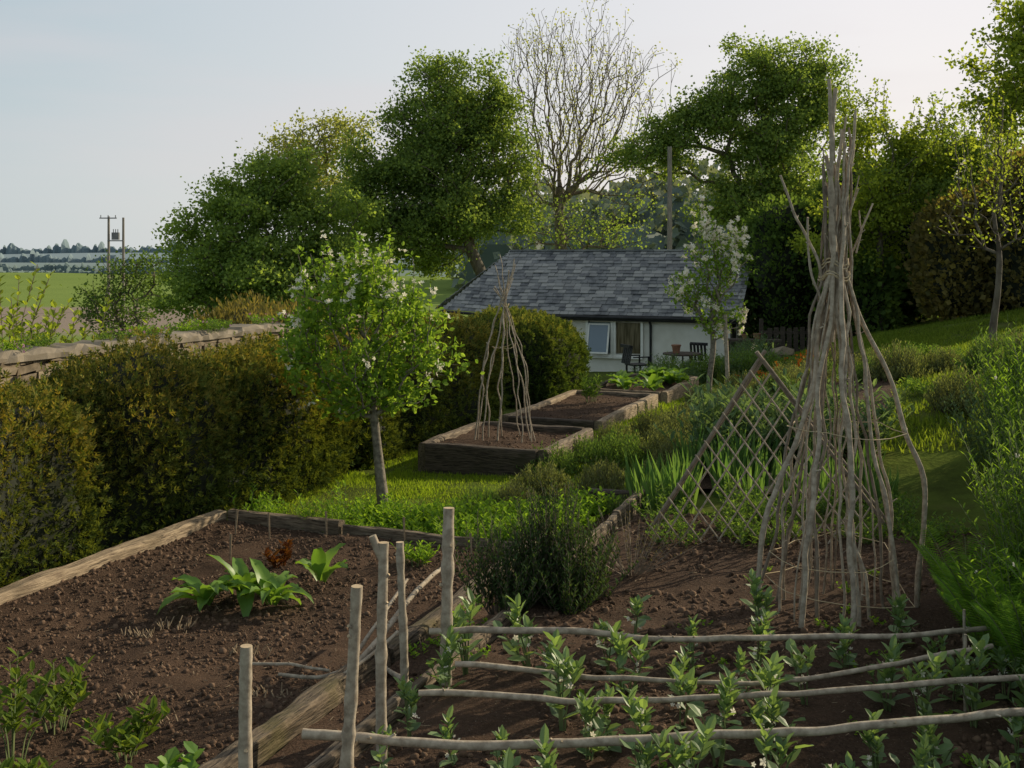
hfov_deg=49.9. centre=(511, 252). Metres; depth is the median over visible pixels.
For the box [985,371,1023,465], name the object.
tall herb
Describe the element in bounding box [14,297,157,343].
fig shrub
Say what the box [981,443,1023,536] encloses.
tall herb
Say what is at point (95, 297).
hawthorn tree
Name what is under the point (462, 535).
green herb
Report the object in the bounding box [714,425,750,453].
iris plant
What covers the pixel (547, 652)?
broad bean plant
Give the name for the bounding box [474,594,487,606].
seedling weed
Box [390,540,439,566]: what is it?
leafy plant
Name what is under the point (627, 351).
garden chair
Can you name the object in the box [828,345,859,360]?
herb mound
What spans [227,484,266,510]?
green herb
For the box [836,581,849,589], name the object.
seedling weed
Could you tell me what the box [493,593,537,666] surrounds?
broad bean plant
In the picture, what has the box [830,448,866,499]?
iris plant
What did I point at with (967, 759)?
seedling weed
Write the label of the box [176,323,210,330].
wall plant
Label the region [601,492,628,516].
herb mound
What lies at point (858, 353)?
herb mound
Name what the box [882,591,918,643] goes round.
broad bean plant
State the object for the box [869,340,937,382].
herb mound
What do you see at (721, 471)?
iris plant
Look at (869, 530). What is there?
green weed
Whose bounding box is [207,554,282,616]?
leafy plant
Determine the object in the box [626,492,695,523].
green weed
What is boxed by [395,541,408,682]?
hazel stake
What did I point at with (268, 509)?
green herb
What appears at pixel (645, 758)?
broad bean plant
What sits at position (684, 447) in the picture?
iris plant
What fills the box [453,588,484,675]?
broad bean plant
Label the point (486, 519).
green herb
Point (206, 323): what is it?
wall plant
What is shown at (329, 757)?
edging board
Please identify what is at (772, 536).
green weed
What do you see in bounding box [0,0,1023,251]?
sky
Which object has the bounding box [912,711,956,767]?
broad bean plant
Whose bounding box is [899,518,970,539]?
green weed
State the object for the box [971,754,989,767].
broad bean plant
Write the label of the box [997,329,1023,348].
herb mound
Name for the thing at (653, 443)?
herb mound
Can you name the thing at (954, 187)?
hedge shrub
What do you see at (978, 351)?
herb mound
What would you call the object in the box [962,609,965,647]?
hazel stake
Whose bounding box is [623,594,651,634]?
broad bean plant
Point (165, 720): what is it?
cut stubble
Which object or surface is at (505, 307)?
hazel teepee
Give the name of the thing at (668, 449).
herb mound
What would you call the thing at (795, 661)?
broad bean plant
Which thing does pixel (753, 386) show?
herb mound
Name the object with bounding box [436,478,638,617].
rosemary bush
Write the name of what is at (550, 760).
broad bean plant
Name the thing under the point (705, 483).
border ground
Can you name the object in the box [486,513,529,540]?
green herb
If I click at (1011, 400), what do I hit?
tall herb
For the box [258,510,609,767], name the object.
path
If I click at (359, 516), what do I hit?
green herb
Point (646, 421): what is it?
herb mound
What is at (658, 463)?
iris plant
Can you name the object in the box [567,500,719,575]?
dead lavender
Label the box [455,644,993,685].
hazel rod
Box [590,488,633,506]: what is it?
edging board
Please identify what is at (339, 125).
field maple tree
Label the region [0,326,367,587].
yew hedge
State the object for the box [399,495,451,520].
green herb
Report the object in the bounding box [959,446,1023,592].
tall herb
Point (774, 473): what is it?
iris plant
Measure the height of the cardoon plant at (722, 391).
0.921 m
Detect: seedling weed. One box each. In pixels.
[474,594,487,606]
[475,645,490,657]
[657,756,673,767]
[705,655,728,664]
[705,686,718,693]
[813,618,828,627]
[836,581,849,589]
[841,603,850,613]
[846,715,861,734]
[865,648,888,655]
[866,568,879,575]
[869,616,885,624]
[943,709,952,714]
[959,752,975,765]
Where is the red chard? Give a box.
[262,539,293,567]
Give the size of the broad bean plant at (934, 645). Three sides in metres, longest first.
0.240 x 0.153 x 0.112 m
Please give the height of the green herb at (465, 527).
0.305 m
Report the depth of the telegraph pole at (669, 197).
44.92 m
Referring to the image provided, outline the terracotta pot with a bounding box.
[671,344,680,352]
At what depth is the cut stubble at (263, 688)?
5.69 m
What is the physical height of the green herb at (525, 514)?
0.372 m
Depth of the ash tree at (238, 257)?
43.94 m
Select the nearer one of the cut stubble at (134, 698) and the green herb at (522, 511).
the cut stubble at (134, 698)
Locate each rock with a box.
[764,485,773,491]
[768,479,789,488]
[770,346,794,357]
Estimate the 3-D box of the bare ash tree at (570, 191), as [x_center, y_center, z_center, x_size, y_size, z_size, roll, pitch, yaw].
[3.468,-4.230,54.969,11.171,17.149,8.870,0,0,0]
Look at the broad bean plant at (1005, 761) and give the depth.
3.65 m
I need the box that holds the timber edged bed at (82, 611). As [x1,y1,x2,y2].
[0,509,544,767]
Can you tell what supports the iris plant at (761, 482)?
on the ground at (946, 469)
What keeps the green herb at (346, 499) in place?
on the ground at (946, 469)
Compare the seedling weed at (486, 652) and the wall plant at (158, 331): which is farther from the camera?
the wall plant at (158, 331)
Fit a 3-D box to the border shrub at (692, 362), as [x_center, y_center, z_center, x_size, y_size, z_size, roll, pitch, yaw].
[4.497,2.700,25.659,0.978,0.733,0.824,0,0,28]
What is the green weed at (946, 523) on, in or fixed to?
on the soil ground at (707, 580)
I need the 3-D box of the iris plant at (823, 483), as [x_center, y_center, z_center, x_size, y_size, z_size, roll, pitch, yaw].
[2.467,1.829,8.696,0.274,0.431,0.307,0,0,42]
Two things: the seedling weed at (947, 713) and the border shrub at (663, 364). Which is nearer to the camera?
the seedling weed at (947, 713)
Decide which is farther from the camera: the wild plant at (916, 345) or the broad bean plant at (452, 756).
the wild plant at (916, 345)
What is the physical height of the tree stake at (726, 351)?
1.602 m
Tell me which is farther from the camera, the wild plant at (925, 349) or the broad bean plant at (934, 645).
the wild plant at (925, 349)
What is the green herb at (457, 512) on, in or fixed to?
on the ground at (946, 469)
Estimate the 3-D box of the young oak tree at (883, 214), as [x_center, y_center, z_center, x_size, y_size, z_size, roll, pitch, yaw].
[9.986,-1.250,29.813,5.270,7.213,3.884,0,0,0]
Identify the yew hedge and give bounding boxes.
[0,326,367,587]
[276,306,512,470]
[464,303,591,408]
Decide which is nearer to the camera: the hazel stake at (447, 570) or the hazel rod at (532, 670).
the hazel rod at (532, 670)
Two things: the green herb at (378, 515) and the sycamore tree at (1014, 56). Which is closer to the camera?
the green herb at (378, 515)
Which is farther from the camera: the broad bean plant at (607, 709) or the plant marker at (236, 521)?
the plant marker at (236, 521)
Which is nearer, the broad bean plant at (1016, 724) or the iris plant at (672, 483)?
the broad bean plant at (1016, 724)
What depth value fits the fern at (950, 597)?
5.24 m
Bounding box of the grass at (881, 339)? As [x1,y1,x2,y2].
[253,307,1023,759]
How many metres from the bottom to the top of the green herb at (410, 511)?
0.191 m
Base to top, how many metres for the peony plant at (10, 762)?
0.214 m
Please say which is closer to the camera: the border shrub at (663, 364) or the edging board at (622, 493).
the edging board at (622, 493)
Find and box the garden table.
[663,351,700,363]
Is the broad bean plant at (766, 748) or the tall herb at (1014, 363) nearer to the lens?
the broad bean plant at (766, 748)
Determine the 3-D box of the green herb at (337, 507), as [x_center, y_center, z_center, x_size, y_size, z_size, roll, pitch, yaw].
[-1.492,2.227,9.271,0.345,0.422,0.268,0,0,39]
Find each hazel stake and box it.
[238,644,252,767]
[339,584,362,767]
[369,534,389,761]
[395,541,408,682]
[439,507,454,685]
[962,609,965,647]
[963,634,966,711]
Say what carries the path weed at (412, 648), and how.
on the path
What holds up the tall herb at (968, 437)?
on the ground at (946, 469)
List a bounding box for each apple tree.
[269,227,484,504]
[662,195,758,392]
[927,76,1023,343]
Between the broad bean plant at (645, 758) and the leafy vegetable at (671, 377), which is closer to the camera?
the broad bean plant at (645, 758)
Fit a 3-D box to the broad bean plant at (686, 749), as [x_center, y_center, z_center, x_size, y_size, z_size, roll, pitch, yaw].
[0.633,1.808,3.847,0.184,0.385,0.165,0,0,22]
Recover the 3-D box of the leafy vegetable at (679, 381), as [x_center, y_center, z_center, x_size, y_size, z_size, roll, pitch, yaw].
[3.179,2.417,21.480,0.535,0.278,0.699,0,0,-35]
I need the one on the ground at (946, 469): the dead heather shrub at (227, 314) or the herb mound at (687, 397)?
the herb mound at (687, 397)
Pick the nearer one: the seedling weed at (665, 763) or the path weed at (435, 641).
the seedling weed at (665, 763)
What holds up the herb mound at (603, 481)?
on the ground at (946, 469)
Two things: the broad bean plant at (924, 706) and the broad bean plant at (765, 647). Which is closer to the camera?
the broad bean plant at (924, 706)
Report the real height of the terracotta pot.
0.221 m
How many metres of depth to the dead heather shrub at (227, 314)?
17.11 m
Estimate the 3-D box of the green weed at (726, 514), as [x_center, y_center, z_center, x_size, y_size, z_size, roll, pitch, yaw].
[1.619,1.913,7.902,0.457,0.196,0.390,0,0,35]
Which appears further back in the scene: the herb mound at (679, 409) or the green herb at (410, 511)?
the herb mound at (679, 409)
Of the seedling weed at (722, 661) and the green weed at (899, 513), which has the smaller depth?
the seedling weed at (722, 661)
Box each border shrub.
[630,364,660,373]
[645,351,684,370]
[654,353,685,368]
[677,358,704,370]
[680,365,714,383]
[685,354,723,379]
[688,349,724,383]
[716,353,724,377]
[717,354,750,378]
[721,354,757,374]
[724,346,760,377]
[729,341,762,365]
[729,344,758,372]
[730,337,765,356]
[740,331,777,352]
[744,345,783,372]
[750,352,790,376]
[756,349,793,369]
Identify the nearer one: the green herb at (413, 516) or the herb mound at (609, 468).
the green herb at (413, 516)
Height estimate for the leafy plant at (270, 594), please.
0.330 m
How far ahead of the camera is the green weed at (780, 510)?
8.12 m
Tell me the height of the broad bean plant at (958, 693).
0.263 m
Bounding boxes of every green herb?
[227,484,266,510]
[246,501,278,512]
[249,491,271,511]
[254,488,283,513]
[262,492,291,513]
[293,498,326,517]
[296,493,331,521]
[317,492,354,524]
[321,479,364,524]
[328,501,379,519]
[337,510,390,526]
[349,511,410,529]
[351,500,402,527]
[355,491,404,513]
[363,509,402,527]
[389,504,441,525]
[396,513,442,532]
[398,504,430,516]
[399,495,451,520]
[399,502,441,527]
[407,517,475,540]
[411,495,457,518]
[431,504,485,534]
[431,510,492,531]
[433,514,489,536]
[434,514,495,536]
[435,501,482,521]
[440,493,498,521]
[450,492,506,519]
[455,521,519,540]
[461,510,504,530]
[461,526,509,544]
[470,504,530,533]
[470,508,524,533]
[475,491,527,522]
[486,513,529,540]
[487,499,527,513]
[498,515,529,540]
[504,499,546,524]
[506,508,563,540]
[508,495,541,512]
[510,495,560,512]
[513,508,593,537]
[523,501,587,541]
[535,499,596,523]
[541,495,606,521]
[551,486,615,515]
[551,504,594,534]
[555,488,619,516]
[559,507,602,523]
[565,490,605,517]
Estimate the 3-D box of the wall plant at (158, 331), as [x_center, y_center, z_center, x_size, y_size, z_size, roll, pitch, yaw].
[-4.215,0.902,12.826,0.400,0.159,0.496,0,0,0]
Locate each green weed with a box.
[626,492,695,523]
[645,519,704,547]
[646,508,694,530]
[653,481,695,514]
[704,500,775,530]
[711,511,769,537]
[713,474,763,512]
[720,488,777,521]
[721,516,784,547]
[722,500,780,525]
[732,504,788,547]
[739,484,796,510]
[752,493,799,515]
[754,495,805,520]
[767,516,822,538]
[789,491,843,521]
[817,486,868,517]
[826,517,886,543]
[830,510,893,543]
[858,491,911,522]
[866,490,921,509]
[871,512,927,534]
[874,495,919,531]
[878,525,953,547]
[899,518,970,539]
[913,511,976,539]
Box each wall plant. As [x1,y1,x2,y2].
[0,338,37,352]
[18,329,63,346]
[18,339,54,346]
[89,331,134,339]
[110,323,149,336]
[131,324,168,335]
[139,324,176,337]
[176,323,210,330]
[177,317,215,330]
[178,322,205,330]
[190,317,225,327]
[191,317,228,333]
[202,320,232,330]
[212,316,234,329]
[247,313,280,324]
[247,314,284,323]
[276,308,295,320]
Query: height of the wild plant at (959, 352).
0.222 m
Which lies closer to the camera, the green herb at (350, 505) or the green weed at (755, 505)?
the green weed at (755, 505)
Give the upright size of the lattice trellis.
1.340 m
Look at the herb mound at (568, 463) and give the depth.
11.96 m
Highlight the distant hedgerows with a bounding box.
[0,239,458,273]
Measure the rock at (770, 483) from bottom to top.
0.126 m
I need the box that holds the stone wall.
[0,315,368,388]
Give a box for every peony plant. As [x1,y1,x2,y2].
[0,647,72,764]
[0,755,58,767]
[18,655,94,734]
[72,695,169,762]
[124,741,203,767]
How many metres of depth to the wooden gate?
31.02 m
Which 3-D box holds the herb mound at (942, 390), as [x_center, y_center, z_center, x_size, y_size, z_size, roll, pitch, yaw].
[4.755,1.411,11.582,0.880,0.541,0.886,0,0,37]
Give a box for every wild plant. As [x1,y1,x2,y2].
[894,375,946,395]
[901,340,933,350]
[909,343,948,353]
[931,346,968,355]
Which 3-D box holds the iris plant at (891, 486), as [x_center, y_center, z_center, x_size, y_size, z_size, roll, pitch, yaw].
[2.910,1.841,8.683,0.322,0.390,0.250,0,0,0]
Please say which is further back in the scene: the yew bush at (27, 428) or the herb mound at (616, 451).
the herb mound at (616, 451)
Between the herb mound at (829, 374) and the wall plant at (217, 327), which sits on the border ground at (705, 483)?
the herb mound at (829, 374)
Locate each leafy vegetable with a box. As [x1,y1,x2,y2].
[606,370,637,385]
[607,377,639,389]
[632,373,665,390]
[634,366,667,377]
[642,367,676,381]
[658,370,690,383]
[660,370,689,383]
[670,367,688,377]
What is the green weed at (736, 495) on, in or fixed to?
on the ground at (946, 469)
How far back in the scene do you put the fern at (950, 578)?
5.68 m
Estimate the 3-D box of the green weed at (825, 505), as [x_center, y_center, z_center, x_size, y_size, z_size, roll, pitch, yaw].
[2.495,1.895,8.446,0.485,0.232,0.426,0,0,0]
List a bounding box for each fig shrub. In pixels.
[0,275,81,348]
[0,292,63,345]
[7,261,72,344]
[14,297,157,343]
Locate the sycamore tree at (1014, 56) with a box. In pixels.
[933,0,1023,159]
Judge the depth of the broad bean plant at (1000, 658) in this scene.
4.80 m
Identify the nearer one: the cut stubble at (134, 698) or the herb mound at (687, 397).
the cut stubble at (134, 698)
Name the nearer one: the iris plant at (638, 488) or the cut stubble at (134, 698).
the cut stubble at (134, 698)
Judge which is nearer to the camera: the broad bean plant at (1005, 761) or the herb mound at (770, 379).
the broad bean plant at (1005, 761)
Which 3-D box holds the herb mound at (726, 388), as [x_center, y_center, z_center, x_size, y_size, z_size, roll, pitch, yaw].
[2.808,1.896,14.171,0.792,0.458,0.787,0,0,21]
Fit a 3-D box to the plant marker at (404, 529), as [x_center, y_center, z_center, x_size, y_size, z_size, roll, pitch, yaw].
[-0.852,2.240,8.701,0.019,0.300,0.007,-2,-2,0]
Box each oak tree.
[315,46,589,288]
[567,25,867,247]
[780,76,974,331]
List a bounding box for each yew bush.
[0,362,113,587]
[28,325,245,539]
[188,331,348,502]
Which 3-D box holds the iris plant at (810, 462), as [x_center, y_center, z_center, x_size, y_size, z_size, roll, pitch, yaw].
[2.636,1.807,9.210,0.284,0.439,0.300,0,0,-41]
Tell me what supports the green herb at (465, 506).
on the ground at (946, 469)
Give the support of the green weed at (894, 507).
on the ground at (946, 469)
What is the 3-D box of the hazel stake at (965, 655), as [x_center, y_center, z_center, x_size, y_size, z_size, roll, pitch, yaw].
[1.950,1.915,4.731,0.019,0.551,0.018,0,0,0]
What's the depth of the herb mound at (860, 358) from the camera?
16.02 m
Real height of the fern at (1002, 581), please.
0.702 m
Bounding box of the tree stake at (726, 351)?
[723,315,729,381]
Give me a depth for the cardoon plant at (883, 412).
10.29 m
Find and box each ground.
[0,253,1023,534]
[354,512,1023,767]
[672,378,897,498]
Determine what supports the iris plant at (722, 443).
on the border ground at (705, 483)
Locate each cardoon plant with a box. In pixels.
[653,383,784,472]
[685,370,777,424]
[693,381,800,451]
[739,385,873,469]
[749,367,876,441]
[789,374,914,457]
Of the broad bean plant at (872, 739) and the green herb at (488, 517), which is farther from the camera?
the green herb at (488, 517)
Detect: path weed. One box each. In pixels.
[408,638,428,657]
[426,635,439,644]
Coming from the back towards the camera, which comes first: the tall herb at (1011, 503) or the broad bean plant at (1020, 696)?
the tall herb at (1011, 503)
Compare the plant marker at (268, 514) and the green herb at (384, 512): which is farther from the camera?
the green herb at (384, 512)
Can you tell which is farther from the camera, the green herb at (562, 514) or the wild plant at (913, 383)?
the wild plant at (913, 383)
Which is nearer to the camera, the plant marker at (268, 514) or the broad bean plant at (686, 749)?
the broad bean plant at (686, 749)
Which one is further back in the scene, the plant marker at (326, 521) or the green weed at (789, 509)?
the plant marker at (326, 521)
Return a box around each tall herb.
[939,368,1023,479]
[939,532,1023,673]
[950,314,1023,448]
[951,401,1023,620]
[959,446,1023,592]
[968,377,1023,511]
[973,337,1023,452]
[975,325,1023,441]
[978,397,1023,513]
[978,463,1023,563]
[980,473,1022,547]
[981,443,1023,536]
[983,363,1023,464]
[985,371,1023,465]
[993,455,1022,513]
[1000,340,1023,401]
[1007,653,1023,707]
[1010,562,1023,630]
[1011,344,1023,383]
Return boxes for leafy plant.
[157,573,242,613]
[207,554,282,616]
[224,557,313,605]
[295,543,347,582]
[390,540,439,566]
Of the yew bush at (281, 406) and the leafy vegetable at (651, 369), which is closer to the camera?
the yew bush at (281, 406)
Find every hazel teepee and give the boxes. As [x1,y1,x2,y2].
[474,255,535,442]
[754,79,927,630]
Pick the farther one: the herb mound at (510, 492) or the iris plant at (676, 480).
the herb mound at (510, 492)
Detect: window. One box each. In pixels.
[586,320,612,357]
[613,321,643,359]
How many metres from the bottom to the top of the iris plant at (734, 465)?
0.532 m
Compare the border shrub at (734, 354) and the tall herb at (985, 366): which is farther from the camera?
the border shrub at (734, 354)
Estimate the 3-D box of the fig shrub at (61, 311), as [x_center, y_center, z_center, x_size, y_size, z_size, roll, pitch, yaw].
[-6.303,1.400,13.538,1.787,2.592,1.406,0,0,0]
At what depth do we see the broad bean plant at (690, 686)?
4.50 m
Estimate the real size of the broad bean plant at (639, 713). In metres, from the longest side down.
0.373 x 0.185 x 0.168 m
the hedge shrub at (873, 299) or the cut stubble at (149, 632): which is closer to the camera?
the cut stubble at (149, 632)
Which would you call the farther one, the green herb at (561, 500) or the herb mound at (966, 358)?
the herb mound at (966, 358)
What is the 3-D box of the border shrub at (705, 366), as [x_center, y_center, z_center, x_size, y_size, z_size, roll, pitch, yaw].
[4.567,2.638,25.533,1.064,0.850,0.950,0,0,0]
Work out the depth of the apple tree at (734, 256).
19.02 m
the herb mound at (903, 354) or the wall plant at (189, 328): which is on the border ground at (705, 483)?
the herb mound at (903, 354)
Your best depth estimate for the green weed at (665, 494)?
8.57 m
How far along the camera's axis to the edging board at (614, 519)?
8.05 m
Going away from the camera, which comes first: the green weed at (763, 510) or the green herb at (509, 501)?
the green weed at (763, 510)
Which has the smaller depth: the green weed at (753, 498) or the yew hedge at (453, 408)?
the green weed at (753, 498)
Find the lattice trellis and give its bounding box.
[650,349,885,544]
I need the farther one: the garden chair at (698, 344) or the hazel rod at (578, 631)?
the garden chair at (698, 344)
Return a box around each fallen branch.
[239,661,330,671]
[278,666,412,682]
[343,630,398,672]
[359,567,440,663]
[359,578,408,653]
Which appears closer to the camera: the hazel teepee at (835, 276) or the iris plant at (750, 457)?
the hazel teepee at (835, 276)
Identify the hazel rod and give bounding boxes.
[301,708,1023,750]
[418,674,1023,704]
[429,626,989,641]
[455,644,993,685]
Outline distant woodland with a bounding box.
[442,146,935,288]
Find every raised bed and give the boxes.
[418,421,593,475]
[502,390,657,430]
[583,373,698,404]
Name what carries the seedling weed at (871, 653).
on the soil ground at (707, 580)
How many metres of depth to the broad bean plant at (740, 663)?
4.89 m
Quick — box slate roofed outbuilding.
[435,249,754,371]
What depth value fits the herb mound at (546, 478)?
10.82 m
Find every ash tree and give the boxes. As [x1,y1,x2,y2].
[131,137,408,330]
[478,0,691,249]
[852,88,1023,317]
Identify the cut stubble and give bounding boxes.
[116,690,155,704]
[121,626,154,638]
[131,713,177,725]
[155,615,197,630]
[228,641,271,657]
[252,682,291,696]
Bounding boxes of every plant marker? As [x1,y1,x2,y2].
[229,534,231,560]
[235,510,237,534]
[267,513,269,538]
[325,511,326,534]
[403,517,404,545]
[469,533,471,561]
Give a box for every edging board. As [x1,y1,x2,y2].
[305,597,526,767]
[528,513,618,605]
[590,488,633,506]
[612,482,646,527]
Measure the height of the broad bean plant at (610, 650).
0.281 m
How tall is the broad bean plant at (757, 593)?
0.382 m
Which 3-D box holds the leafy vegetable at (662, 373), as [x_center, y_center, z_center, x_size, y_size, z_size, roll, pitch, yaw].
[2.904,2.400,21.690,0.633,0.286,0.577,0,0,23]
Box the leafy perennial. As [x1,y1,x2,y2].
[580,372,604,402]
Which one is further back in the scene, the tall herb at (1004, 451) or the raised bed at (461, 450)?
the raised bed at (461, 450)
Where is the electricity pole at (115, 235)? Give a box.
[99,215,124,308]
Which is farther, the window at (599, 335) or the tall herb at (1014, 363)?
the window at (599, 335)
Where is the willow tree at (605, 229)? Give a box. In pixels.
[485,184,666,249]
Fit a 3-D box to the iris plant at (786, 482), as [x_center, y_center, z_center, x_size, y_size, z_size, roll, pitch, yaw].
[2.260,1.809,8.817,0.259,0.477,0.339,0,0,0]
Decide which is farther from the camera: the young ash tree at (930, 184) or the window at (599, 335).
the window at (599, 335)
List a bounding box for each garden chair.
[620,344,649,372]
[682,342,707,367]
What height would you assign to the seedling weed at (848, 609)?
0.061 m
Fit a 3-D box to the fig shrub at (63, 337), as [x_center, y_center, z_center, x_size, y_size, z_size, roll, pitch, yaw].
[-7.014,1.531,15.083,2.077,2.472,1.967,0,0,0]
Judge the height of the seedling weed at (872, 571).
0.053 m
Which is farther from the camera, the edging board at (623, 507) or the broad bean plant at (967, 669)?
the edging board at (623, 507)
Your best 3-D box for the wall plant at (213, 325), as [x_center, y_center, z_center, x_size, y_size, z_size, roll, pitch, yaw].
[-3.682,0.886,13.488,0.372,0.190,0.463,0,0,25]
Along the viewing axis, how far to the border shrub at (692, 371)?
25.28 m
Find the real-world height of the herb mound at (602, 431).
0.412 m
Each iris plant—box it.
[622,453,652,485]
[624,448,654,490]
[625,466,660,512]
[635,452,677,509]
[637,451,663,486]
[649,451,699,513]
[660,450,689,500]
[664,455,704,513]
[668,429,704,479]
[673,423,710,472]
[673,448,700,492]
[699,429,735,477]
[699,441,740,498]
[713,437,747,457]
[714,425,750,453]
[716,427,755,485]
[722,426,756,463]
[731,430,764,477]
[733,449,773,507]
[747,429,782,472]
[750,423,784,470]
[751,446,781,486]
[775,452,809,508]
[799,437,828,476]
[803,433,831,480]
[808,436,836,475]
[808,445,846,492]
[818,457,844,511]
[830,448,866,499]
[856,442,886,490]
[862,461,889,493]
[865,471,898,510]
[871,466,900,506]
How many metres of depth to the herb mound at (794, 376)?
15.27 m
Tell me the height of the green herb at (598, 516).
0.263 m
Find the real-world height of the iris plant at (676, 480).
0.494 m
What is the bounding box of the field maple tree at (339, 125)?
[235,107,383,266]
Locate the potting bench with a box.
[728,338,781,350]
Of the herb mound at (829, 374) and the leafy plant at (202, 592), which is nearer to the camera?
the leafy plant at (202, 592)
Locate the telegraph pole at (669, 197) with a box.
[667,146,671,248]
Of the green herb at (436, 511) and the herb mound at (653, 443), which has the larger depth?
the herb mound at (653, 443)
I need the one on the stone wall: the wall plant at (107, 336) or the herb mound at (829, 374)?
the wall plant at (107, 336)
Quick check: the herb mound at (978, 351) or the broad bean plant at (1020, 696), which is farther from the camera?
the herb mound at (978, 351)
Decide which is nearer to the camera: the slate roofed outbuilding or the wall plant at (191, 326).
the wall plant at (191, 326)
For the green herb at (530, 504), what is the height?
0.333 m
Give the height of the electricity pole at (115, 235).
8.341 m
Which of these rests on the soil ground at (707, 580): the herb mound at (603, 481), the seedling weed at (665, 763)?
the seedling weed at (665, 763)
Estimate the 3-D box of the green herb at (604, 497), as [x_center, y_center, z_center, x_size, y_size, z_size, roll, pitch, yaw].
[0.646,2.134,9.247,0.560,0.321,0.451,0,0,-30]
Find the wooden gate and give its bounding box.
[759,319,814,351]
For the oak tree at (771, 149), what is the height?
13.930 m
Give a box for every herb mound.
[451,482,499,508]
[493,481,543,508]
[501,458,576,500]
[516,439,585,475]
[564,456,625,503]
[566,431,604,464]
[577,426,650,469]
[577,460,627,484]
[593,420,646,447]
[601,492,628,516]
[625,401,672,440]
[638,423,695,456]
[640,435,695,472]
[641,407,695,439]
[657,402,692,419]
[678,383,715,414]
[713,382,746,397]
[720,368,754,389]
[741,375,783,402]
[754,371,799,399]
[763,361,793,378]
[771,362,808,389]
[786,363,830,383]
[793,357,838,383]
[819,358,847,381]
[827,347,847,372]
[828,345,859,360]
[847,347,888,374]
[847,352,889,382]
[854,348,867,357]
[858,348,884,360]
[862,342,935,377]
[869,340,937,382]
[917,345,963,372]
[921,364,993,415]
[950,328,1017,375]
[959,337,1009,371]
[991,329,1023,369]
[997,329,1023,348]
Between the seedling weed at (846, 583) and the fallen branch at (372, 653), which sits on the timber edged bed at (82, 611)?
the fallen branch at (372, 653)
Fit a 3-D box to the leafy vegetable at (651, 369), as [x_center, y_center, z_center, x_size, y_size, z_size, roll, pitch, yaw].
[2.798,2.387,21.713,0.629,0.301,0.556,0,0,-24]
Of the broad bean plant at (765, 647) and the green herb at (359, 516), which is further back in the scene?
the green herb at (359, 516)
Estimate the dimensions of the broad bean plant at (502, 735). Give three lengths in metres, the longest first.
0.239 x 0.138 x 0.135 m
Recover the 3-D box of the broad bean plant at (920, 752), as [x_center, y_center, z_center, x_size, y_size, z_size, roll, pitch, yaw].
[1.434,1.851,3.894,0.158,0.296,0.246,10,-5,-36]
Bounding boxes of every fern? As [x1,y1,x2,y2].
[907,524,1023,618]
[919,532,1023,636]
[931,574,1023,666]
[969,567,1023,673]
[994,548,1023,597]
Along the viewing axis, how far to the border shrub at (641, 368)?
27.49 m
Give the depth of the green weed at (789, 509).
8.38 m
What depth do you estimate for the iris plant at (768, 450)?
9.95 m
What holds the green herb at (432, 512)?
on the ground at (946, 469)
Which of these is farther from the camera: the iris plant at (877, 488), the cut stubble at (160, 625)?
the iris plant at (877, 488)
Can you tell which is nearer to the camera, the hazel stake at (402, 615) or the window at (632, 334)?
the hazel stake at (402, 615)
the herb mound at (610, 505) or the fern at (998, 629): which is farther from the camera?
the herb mound at (610, 505)
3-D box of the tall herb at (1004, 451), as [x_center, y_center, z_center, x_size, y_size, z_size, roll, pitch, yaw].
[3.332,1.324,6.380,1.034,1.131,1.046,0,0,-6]
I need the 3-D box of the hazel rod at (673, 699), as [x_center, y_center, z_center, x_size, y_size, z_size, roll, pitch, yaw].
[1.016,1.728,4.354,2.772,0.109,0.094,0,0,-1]
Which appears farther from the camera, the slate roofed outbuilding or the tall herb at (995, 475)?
the slate roofed outbuilding
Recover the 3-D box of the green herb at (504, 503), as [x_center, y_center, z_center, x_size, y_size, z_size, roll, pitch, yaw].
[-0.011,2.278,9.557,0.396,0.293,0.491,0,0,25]
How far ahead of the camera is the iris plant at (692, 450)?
9.86 m
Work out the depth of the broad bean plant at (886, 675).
4.79 m
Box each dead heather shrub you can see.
[180,290,285,329]
[232,289,356,333]
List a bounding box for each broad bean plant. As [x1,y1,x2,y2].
[371,724,395,767]
[394,675,421,736]
[424,624,465,696]
[428,705,459,766]
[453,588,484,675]
[487,725,520,767]
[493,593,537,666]
[495,747,513,767]
[530,724,558,767]
[533,641,566,693]
[540,629,585,730]
[573,686,611,760]
[591,683,620,751]
[593,618,614,674]
[601,620,661,696]
[618,685,662,766]
[619,725,675,767]
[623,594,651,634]
[665,715,715,767]
[666,646,695,709]
[666,664,714,729]
[676,614,703,677]
[687,665,751,767]
[718,645,764,692]
[740,568,778,633]
[741,684,805,759]
[747,607,776,670]
[751,651,794,728]
[751,713,813,767]
[783,638,816,704]
[825,751,858,767]
[827,613,859,667]
[857,708,888,767]
[863,634,909,711]
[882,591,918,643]
[889,731,951,767]
[902,650,946,739]
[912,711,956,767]
[921,635,947,671]
[938,648,973,701]
[946,633,998,727]
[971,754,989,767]
[988,645,1022,699]
[988,750,1013,767]
[998,716,1023,767]
[1010,665,1023,723]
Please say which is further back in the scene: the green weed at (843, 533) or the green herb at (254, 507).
the green herb at (254, 507)
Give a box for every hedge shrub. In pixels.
[736,185,820,347]
[807,145,937,325]
[811,241,911,340]
[895,181,1023,321]
[903,130,1023,309]
[966,142,1023,311]
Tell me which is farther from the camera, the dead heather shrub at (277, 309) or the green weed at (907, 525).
the dead heather shrub at (277, 309)
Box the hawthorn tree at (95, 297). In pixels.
[60,245,174,339]
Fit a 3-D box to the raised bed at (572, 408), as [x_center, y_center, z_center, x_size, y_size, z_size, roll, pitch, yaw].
[1.186,2.592,17.742,1.598,0.338,3.441,0,0,22]

